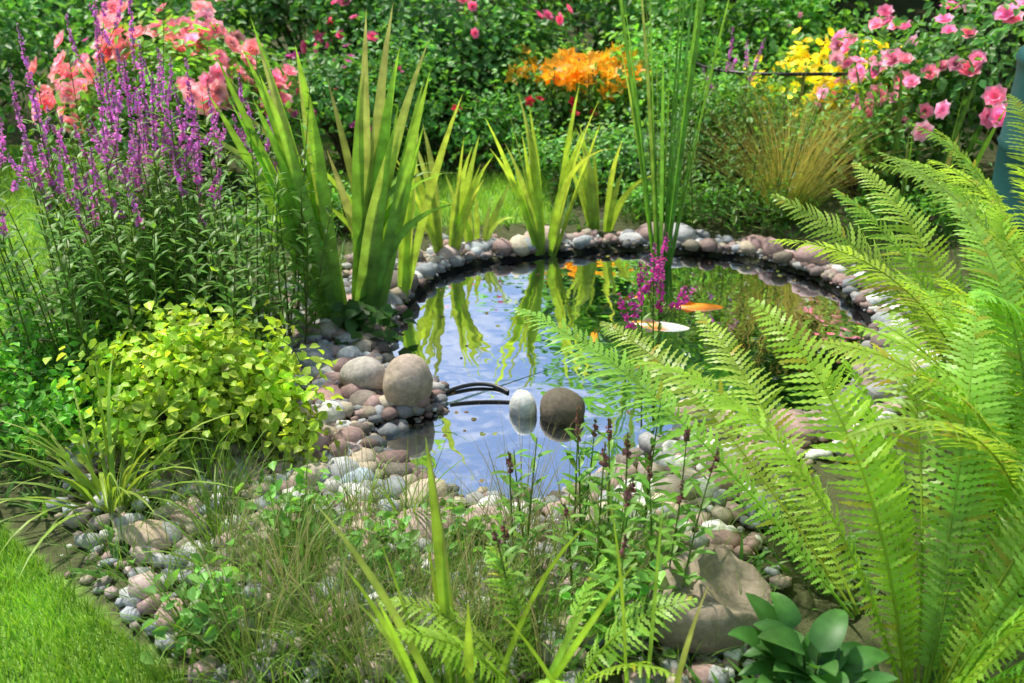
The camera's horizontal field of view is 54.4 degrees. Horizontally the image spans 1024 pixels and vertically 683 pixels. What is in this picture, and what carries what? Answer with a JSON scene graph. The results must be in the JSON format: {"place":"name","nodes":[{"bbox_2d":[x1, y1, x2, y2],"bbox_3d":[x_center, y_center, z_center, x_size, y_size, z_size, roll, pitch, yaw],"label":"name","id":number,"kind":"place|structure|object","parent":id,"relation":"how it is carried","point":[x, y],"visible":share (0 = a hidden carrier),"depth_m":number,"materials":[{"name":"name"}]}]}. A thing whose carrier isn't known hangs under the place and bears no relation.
{"place":"outdoors","nodes":[
{"label":"outdoors","id":0,"kind":"place"},
{"bbox_2d":[0,0,1023,682],"bbox_3d":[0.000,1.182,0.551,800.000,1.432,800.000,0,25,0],"label":"ground","id":1,"kind":"structure","parent":0,"point":[806,604],"depth_m":3.00,"materials":[{"name":"brown soil"}]},
{"bbox_2d":[0,0,118,158],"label":"dark shrub","id":2,"kind":"object","parent":1,"relation":"on","point":[13,55],"visible":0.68,"depth_m":5.77,"materials":[{"name":"green plant"}]},
{"bbox_2d":[0,0,126,80],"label":"dark shrub","id":3,"kind":"object","parent":1,"relation":"on","point":[55,6],"visible":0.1,"depth_m":6.62,"materials":[{"name":"green plant"}]},
{"bbox_2d":[0,274,179,474],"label":"groundcover shrub","id":4,"kind":"object","parent":1,"relation":"on","point":[56,399],"visible":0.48,"depth_m":3.04,"materials":[{"name":"green plant"}]},
{"bbox_2d":[0,342,245,580],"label":"daylily plant","id":5,"kind":"object","parent":1,"relation":"on","point":[96,485],"visible":0.89,"depth_m":2.75,"materials":[{"name":"green plant"}]},
{"bbox_2d":[0,0,298,92],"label":"shrub","id":6,"kind":"object","parent":1,"relation":"on","point":[80,20],"visible":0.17,"depth_m":6.70,"materials":[{"name":"green plant"}]},
{"bbox_2d":[0,0,319,357],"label":"loosestrife plant","id":7,"kind":"object","parent":1,"relation":"on","point":[173,157],"visible":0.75,"depth_m":3.52,"materials":[{"name":"purple plant"}]},
{"bbox_2d":[0,110,341,417],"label":"leafy plant","id":8,"kind":"object","parent":1,"relation":"on","point":[140,294],"visible":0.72,"depth_m":3.34,"materials":[{"name":"green plant"}]},
{"bbox_2d":[20,0,338,204],"bbox_3d":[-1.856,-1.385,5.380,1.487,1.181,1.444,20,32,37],"label":"rose shrub","id":9,"kind":"object","parent":1,"relation":"on","point":[191,32],"visible":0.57,"depth_m":5.19,"materials":[{"name":"pink plant"}]},
{"bbox_2d":[27,266,343,479],"bbox_3d":[-1.014,0.053,3.027,1.020,0.565,0.733,0,25,0],"label":"round shrub","id":10,"kind":"object","parent":1,"relation":"on","point":[209,376],"visible":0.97,"depth_m":2.94,"materials":[{"name":"green plant"}]},
{"bbox_2d":[182,195,280,252],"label":"shrub","id":11,"kind":"object","parent":1,"relation":"on","point":[252,216],"visible":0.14,"depth_m":4.71,"materials":[{"name":"green plant"}]},
{"bbox_2d":[0,137,553,682],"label":"lawn grass","id":12,"kind":"structure","parent":1,"relation":"on","point":[12,561],"depth_m":2.37,"materials":[{"name":"green plant"}]},
{"bbox_2d":[122,0,484,104],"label":"shrub","id":13,"kind":"object","parent":1,"relation":"on","point":[279,10],"visible":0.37,"depth_m":6.67,"materials":[{"name":"green plant"}]},
{"bbox_2d":[147,5,461,319],"bbox_3d":[-0.771,-0.657,3.861,1.201,1.268,0.540,-4,25,-8],"label":"iris plant","id":14,"kind":"object","parent":1,"relation":"on","point":[379,242],"visible":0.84,"depth_m":3.73,"materials":[{"name":"green plant"}]},
{"bbox_2d":[269,170,419,238],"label":"shrub","id":15,"kind":"object","parent":1,"relation":"on","point":[345,230],"visible":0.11,"depth_m":4.89,"materials":[{"name":"green plant"}]},
{"bbox_2d":[258,3,469,170],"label":"shrub","id":16,"kind":"object","parent":1,"relation":"on","point":[345,94],"visible":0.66,"depth_m":5.64,"materials":[{"name":"green plant"}]},
{"bbox_2d":[328,294,417,344],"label":"marsh plant","id":17,"kind":"object","parent":1,"relation":"on","point":[350,315],"visible":0.98,"depth_m":3.76,"materials":[{"name":"green plant"}]},
{"bbox_2d":[129,461,676,664],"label":"herb plants","id":18,"kind":"object","parent":1,"relation":"on","point":[158,632],"visible":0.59,"depth_m":2.35,"materials":[{"name":"green plant"}]},
{"bbox_2d":[269,0,592,133],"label":"shrub","id":19,"kind":"object","parent":1,"relation":"on","point":[439,14],"visible":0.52,"depth_m":6.36,"materials":[{"name":"green plant"}]},
{"bbox_2d":[397,123,491,252],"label":"iris plant","id":20,"kind":"object","parent":1,"relation":"on","point":[465,194],"visible":0.65,"depth_m":4.47,"materials":[{"name":"green plant"}]},
{"bbox_2d":[351,66,561,177],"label":"shrub","id":21,"kind":"object","parent":1,"relation":"on","point":[473,124],"visible":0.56,"depth_m":5.83,"materials":[{"name":"green plant"}]},
{"bbox_2d":[351,0,597,138],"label":"shrub","id":22,"kind":"object","parent":1,"relation":"on","point":[463,67],"visible":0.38,"depth_m":6.21,"materials":[{"name":"green plant"}]},
{"bbox_2d":[442,176,512,242],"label":"iris plant","id":23,"kind":"object","parent":1,"relation":"on","point":[491,223],"visible":0.64,"depth_m":4.70,"materials":[{"name":"green plant"}]},
{"bbox_2d":[42,222,950,682],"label":"pebbles","id":24,"kind":"object","parent":1,"relation":"on","point":[372,378],"visible":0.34,"depth_m":2.84,"materials":[{"name":"stone"}]},
{"bbox_2d":[0,122,1023,682],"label":"grass tufts","id":25,"kind":"object","parent":1,"relation":"on","point":[302,612],"visible":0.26,"depth_m":2.36,"materials":[{"name":"green plant"}]},
{"bbox_2d":[315,436,708,682],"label":"blade plant","id":26,"kind":"object","parent":1,"relation":"on","point":[443,596],"visible":0.94,"depth_m":1.95,"materials":[{"name":"green plant"}]},
{"bbox_2d":[37,0,1023,70],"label":"hedge trees","id":27,"kind":"object","parent":1,"relation":"on","point":[936,3],"visible":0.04,"depth_m":8.40,"materials":[{"name":"green plant"}]},
{"bbox_2d":[378,543,697,682],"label":"fern","id":28,"kind":"object","parent":1,"relation":"on","point":[436,635],"visible":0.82,"depth_m":2.04,"materials":[{"name":"green plant"}]},
{"bbox_2d":[438,36,642,151],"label":"shrub","id":29,"kind":"object","parent":1,"relation":"on","point":[543,107],"visible":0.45,"depth_m":6.03,"materials":[{"name":"green plant"}]},
{"bbox_2d":[485,87,607,256],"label":"iris plant","id":30,"kind":"object","parent":1,"relation":"on","point":[530,202],"visible":1,"depth_m":4.54,"materials":[{"name":"green plant"}]},
{"bbox_2d":[451,42,653,152],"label":"lily flowers","id":31,"kind":"object","parent":1,"relation":"on","point":[562,74],"visible":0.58,"depth_m":5.88,"materials":[{"name":"orange plant"}]},
{"bbox_2d":[495,100,676,190],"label":"shrub","id":32,"kind":"object","parent":1,"relation":"on","point":[548,152],"visible":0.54,"depth_m":5.43,"materials":[{"name":"green plant"}]},
{"bbox_2d":[549,134,634,203],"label":"shrub","id":33,"kind":"object","parent":1,"relation":"on","point":[602,183],"visible":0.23,"depth_m":5.38,"materials":[{"name":"green plant"}]},
{"bbox_2d":[483,401,727,675],"bbox_3d":[0.202,0.418,2.299,0.553,0.500,0.630,0,25,0],"label":"loosestrife plant","id":34,"kind":"object","parent":1,"relation":"on","point":[610,552],"visible":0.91,"depth_m":2.33,"materials":[{"name":"green plant"}]},
{"bbox_2d":[486,0,736,87],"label":"shrub","id":35,"kind":"object","parent":1,"relation":"on","point":[597,8],"visible":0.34,"depth_m":6.87,"materials":[{"name":"green plant"}]},
{"bbox_2d":[563,127,667,231],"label":"iris plant","id":36,"kind":"object","parent":1,"relation":"on","point":[588,193],"visible":0.83,"depth_m":4.90,"materials":[{"name":"green plant"}]},
{"bbox_2d":[557,84,721,192],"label":"shrub","id":37,"kind":"object","parent":1,"relation":"on","point":[635,161],"visible":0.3,"depth_m":5.52,"materials":[{"name":"green plant"}]},
{"bbox_2d":[599,166,713,221],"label":"shrub","id":38,"kind":"object","parent":1,"relation":"on","point":[638,195],"visible":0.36,"depth_m":5.10,"materials":[{"name":"green plant"}]},
{"bbox_2d":[559,4,782,150],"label":"shrub","id":39,"kind":"object","parent":1,"relation":"on","point":[657,60],"visible":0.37,"depth_m":5.90,"materials":[{"name":"green plant"}]},
{"bbox_2d":[513,307,859,618],"bbox_3d":[0.508,0.246,2.620,0.557,0.547,1.010,-22,33,-39],"label":"fern","id":40,"kind":"object","parent":1,"relation":"on","point":[831,574],"visible":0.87,"depth_m":2.55,"materials":[{"name":"green plant"}]},
{"bbox_2d":[605,46,861,186],"bbox_3d":[1.265,-1.245,5.527,1.245,0.806,1.144,-13,28,-26],"label":"shrub","id":41,"kind":"object","parent":1,"relation":"on","point":[736,101],"visible":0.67,"depth_m":5.41,"materials":[{"name":"green plant"}]},
{"bbox_2d":[645,26,826,237],"bbox_3d":[1.020,-1.061,5.024,0.724,0.877,1.089,-3,25,-7],"label":"loosestrife plant","id":42,"kind":"object","parent":1,"relation":"on","point":[729,172],"visible":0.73,"depth_m":4.91,"materials":[{"name":"green plant"}]},
{"bbox_2d":[679,159,818,237],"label":"shrub","id":43,"kind":"object","parent":1,"relation":"on","point":[740,206],"visible":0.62,"depth_m":4.95,"materials":[{"name":"green plant"}]},
{"bbox_2d":[578,0,928,130],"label":"shrub","id":44,"kind":"object","parent":1,"relation":"on","point":[783,20],"visible":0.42,"depth_m":6.34,"materials":[{"name":"green plant"}]},
{"bbox_2d":[688,41,903,170],"bbox_3d":[1.720,-1.419,6.124,1.341,0.696,1.342,0,25,0],"label":"plant support hoop","id":45,"kind":"object","parent":1,"relation":"on","point":[718,70],"visible":0.18,"depth_m":5.47,"materials":[{"name":"black plastic"}]},
{"bbox_2d":[669,63,929,223],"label":"fountain grass","id":46,"kind":"object","parent":1,"relation":"on","point":[800,185],"depth_m":4.95,"materials":[{"name":"green plant"}]},
{"bbox_2d":[727,592,897,682],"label":"hosta plant","id":47,"kind":"object","parent":1,"relation":"on","point":[781,650],"visible":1,"depth_m":2.00,"materials":[{"name":"green plant"}]},
{"bbox_2d":[626,289,1023,682],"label":"fern","id":48,"kind":"object","parent":1,"relation":"on","point":[985,610],"visible":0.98,"depth_m":2.14,"materials":[{"name":"green plant"}]},
{"bbox_2d":[727,15,971,170],"bbox_3d":[2.053,-1.454,5.914,1.503,0.856,1.316,0,25,0],"label":"yellow flowering shrub","id":49,"kind":"object","parent":1,"relation":"on","point":[797,55],"visible":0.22,"depth_m":5.73,"materials":[{"name":"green plant"}]},
{"bbox_2d":[746,55,993,203],"bbox_3d":[1.873,-1.157,5.349,1.341,0.798,1.080,-6,26,-12],"label":"shrub","id":50,"kind":"object","parent":1,"relation":"on","point":[884,129],"visible":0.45,"depth_m":5.14,"materials":[{"name":"green plant"}]},
{"bbox_2d":[770,162,1023,468],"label":"fern","id":51,"kind":"object","parent":1,"relation":"on","point":[892,280],"visible":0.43,"depth_m":2.93,"materials":[{"name":"green plant"}]},
{"bbox_2d":[835,181,975,246],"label":"shrub","id":52,"kind":"object","parent":1,"relation":"on","point":[935,218],"visible":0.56,"depth_m":4.80,"materials":[{"name":"green plant"}]},
{"bbox_2d":[808,54,1013,225],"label":"iris plant","id":53,"kind":"object","parent":1,"relation":"on","point":[946,159],"visible":0.51,"depth_m":5.01,"materials":[{"name":"green plant"}]},
{"bbox_2d":[802,0,1023,162],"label":"rose shrub","id":54,"kind":"object","parent":1,"relation":"on","point":[953,68],"visible":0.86,"depth_m":5.11,"materials":[{"name":"pink plant"}]},
{"bbox_2d":[806,196,1023,588],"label":"fern","id":55,"kind":"object","parent":1,"relation":"on","point":[867,352],"visible":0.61,"depth_m":2.40,"materials":[{"name":"green plant"}]},
{"bbox_2d":[891,162,992,235],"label":"shrub","id":56,"kind":"object","parent":1,"relation":"on","point":[927,193],"visible":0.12,"depth_m":5.06,"materials":[{"name":"green plant"}]},
{"bbox_2d":[870,94,1023,291],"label":"fern","id":57,"kind":"object","parent":1,"relation":"on","point":[976,182],"visible":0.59,"depth_m":3.50,"materials":[{"name":"green plant"}]},
{"bbox_2d":[877,151,1023,326],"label":"fern","id":58,"kind":"object","parent":1,"relation":"on","point":[1016,264],"visible":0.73,"depth_m":2.92,"materials":[{"name":"green plant"}]},
{"bbox_2d":[958,0,1023,64],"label":"shrub","id":59,"kind":"object","parent":1,"relation":"on","point":[1014,37],"visible":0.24,"depth_m":7.09,"materials":[{"name":"green plant"}]},
{"bbox_2d":[987,46,1023,267],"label":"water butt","id":60,"kind":"object","parent":1,"relation":"on","point":[1001,179],"visible":0.48,"depth_m":4.18,"materials":[{"name":"teal plastic"}]},
{"bbox_2d":[376,251,867,498],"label":"pond water","id":61,"kind":"structure","parent":0,"point":[512,353],"depth_m":3.84,"materials":[{"name":"blue liquid"}]},
{"bbox_2d":[446,382,509,405],"bbox_3d":[-0.117,0.180,3.430,0.290,0.019,0.147,0,25,0],"label":"hose pipe","id":62,"kind":"object","parent":61,"relation":"on","point":[462,386],"visible":0.82,"depth_m":3.45,"materials":[{"name":"black plastic"}]},
{"bbox_2d":[383,251,859,481],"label":"floating leaves","id":63,"kind":"object","parent":61,"relation":"on","point":[481,433],"visible":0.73,"depth_m":3.67,"materials":[{"name":"green plant"}]},
{"bbox_2d":[591,296,722,341],"bbox_3d":[0.555,-0.096,4.101,0.738,0.118,0.471,-10,27,-21],"label":"koi fish","id":64,"kind":"object","parent":61,"relation":"on","point":[687,305],"visible":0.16,"depth_m":3.97},
{"bbox_2d":[618,0,728,269],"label":"reed plant","id":65,"kind":"object","parent":61,"relation":"on","point":[671,203],"visible":0.88,"depth_m":4.27,"materials":[{"name":"green plant"}]},
{"bbox_2d":[617,230,696,427],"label":"loosestrife plant","id":66,"kind":"object","parent":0,"point":[657,272],"depth_m":3.05,"materials":[{"name":"purple plant"}]}
]}

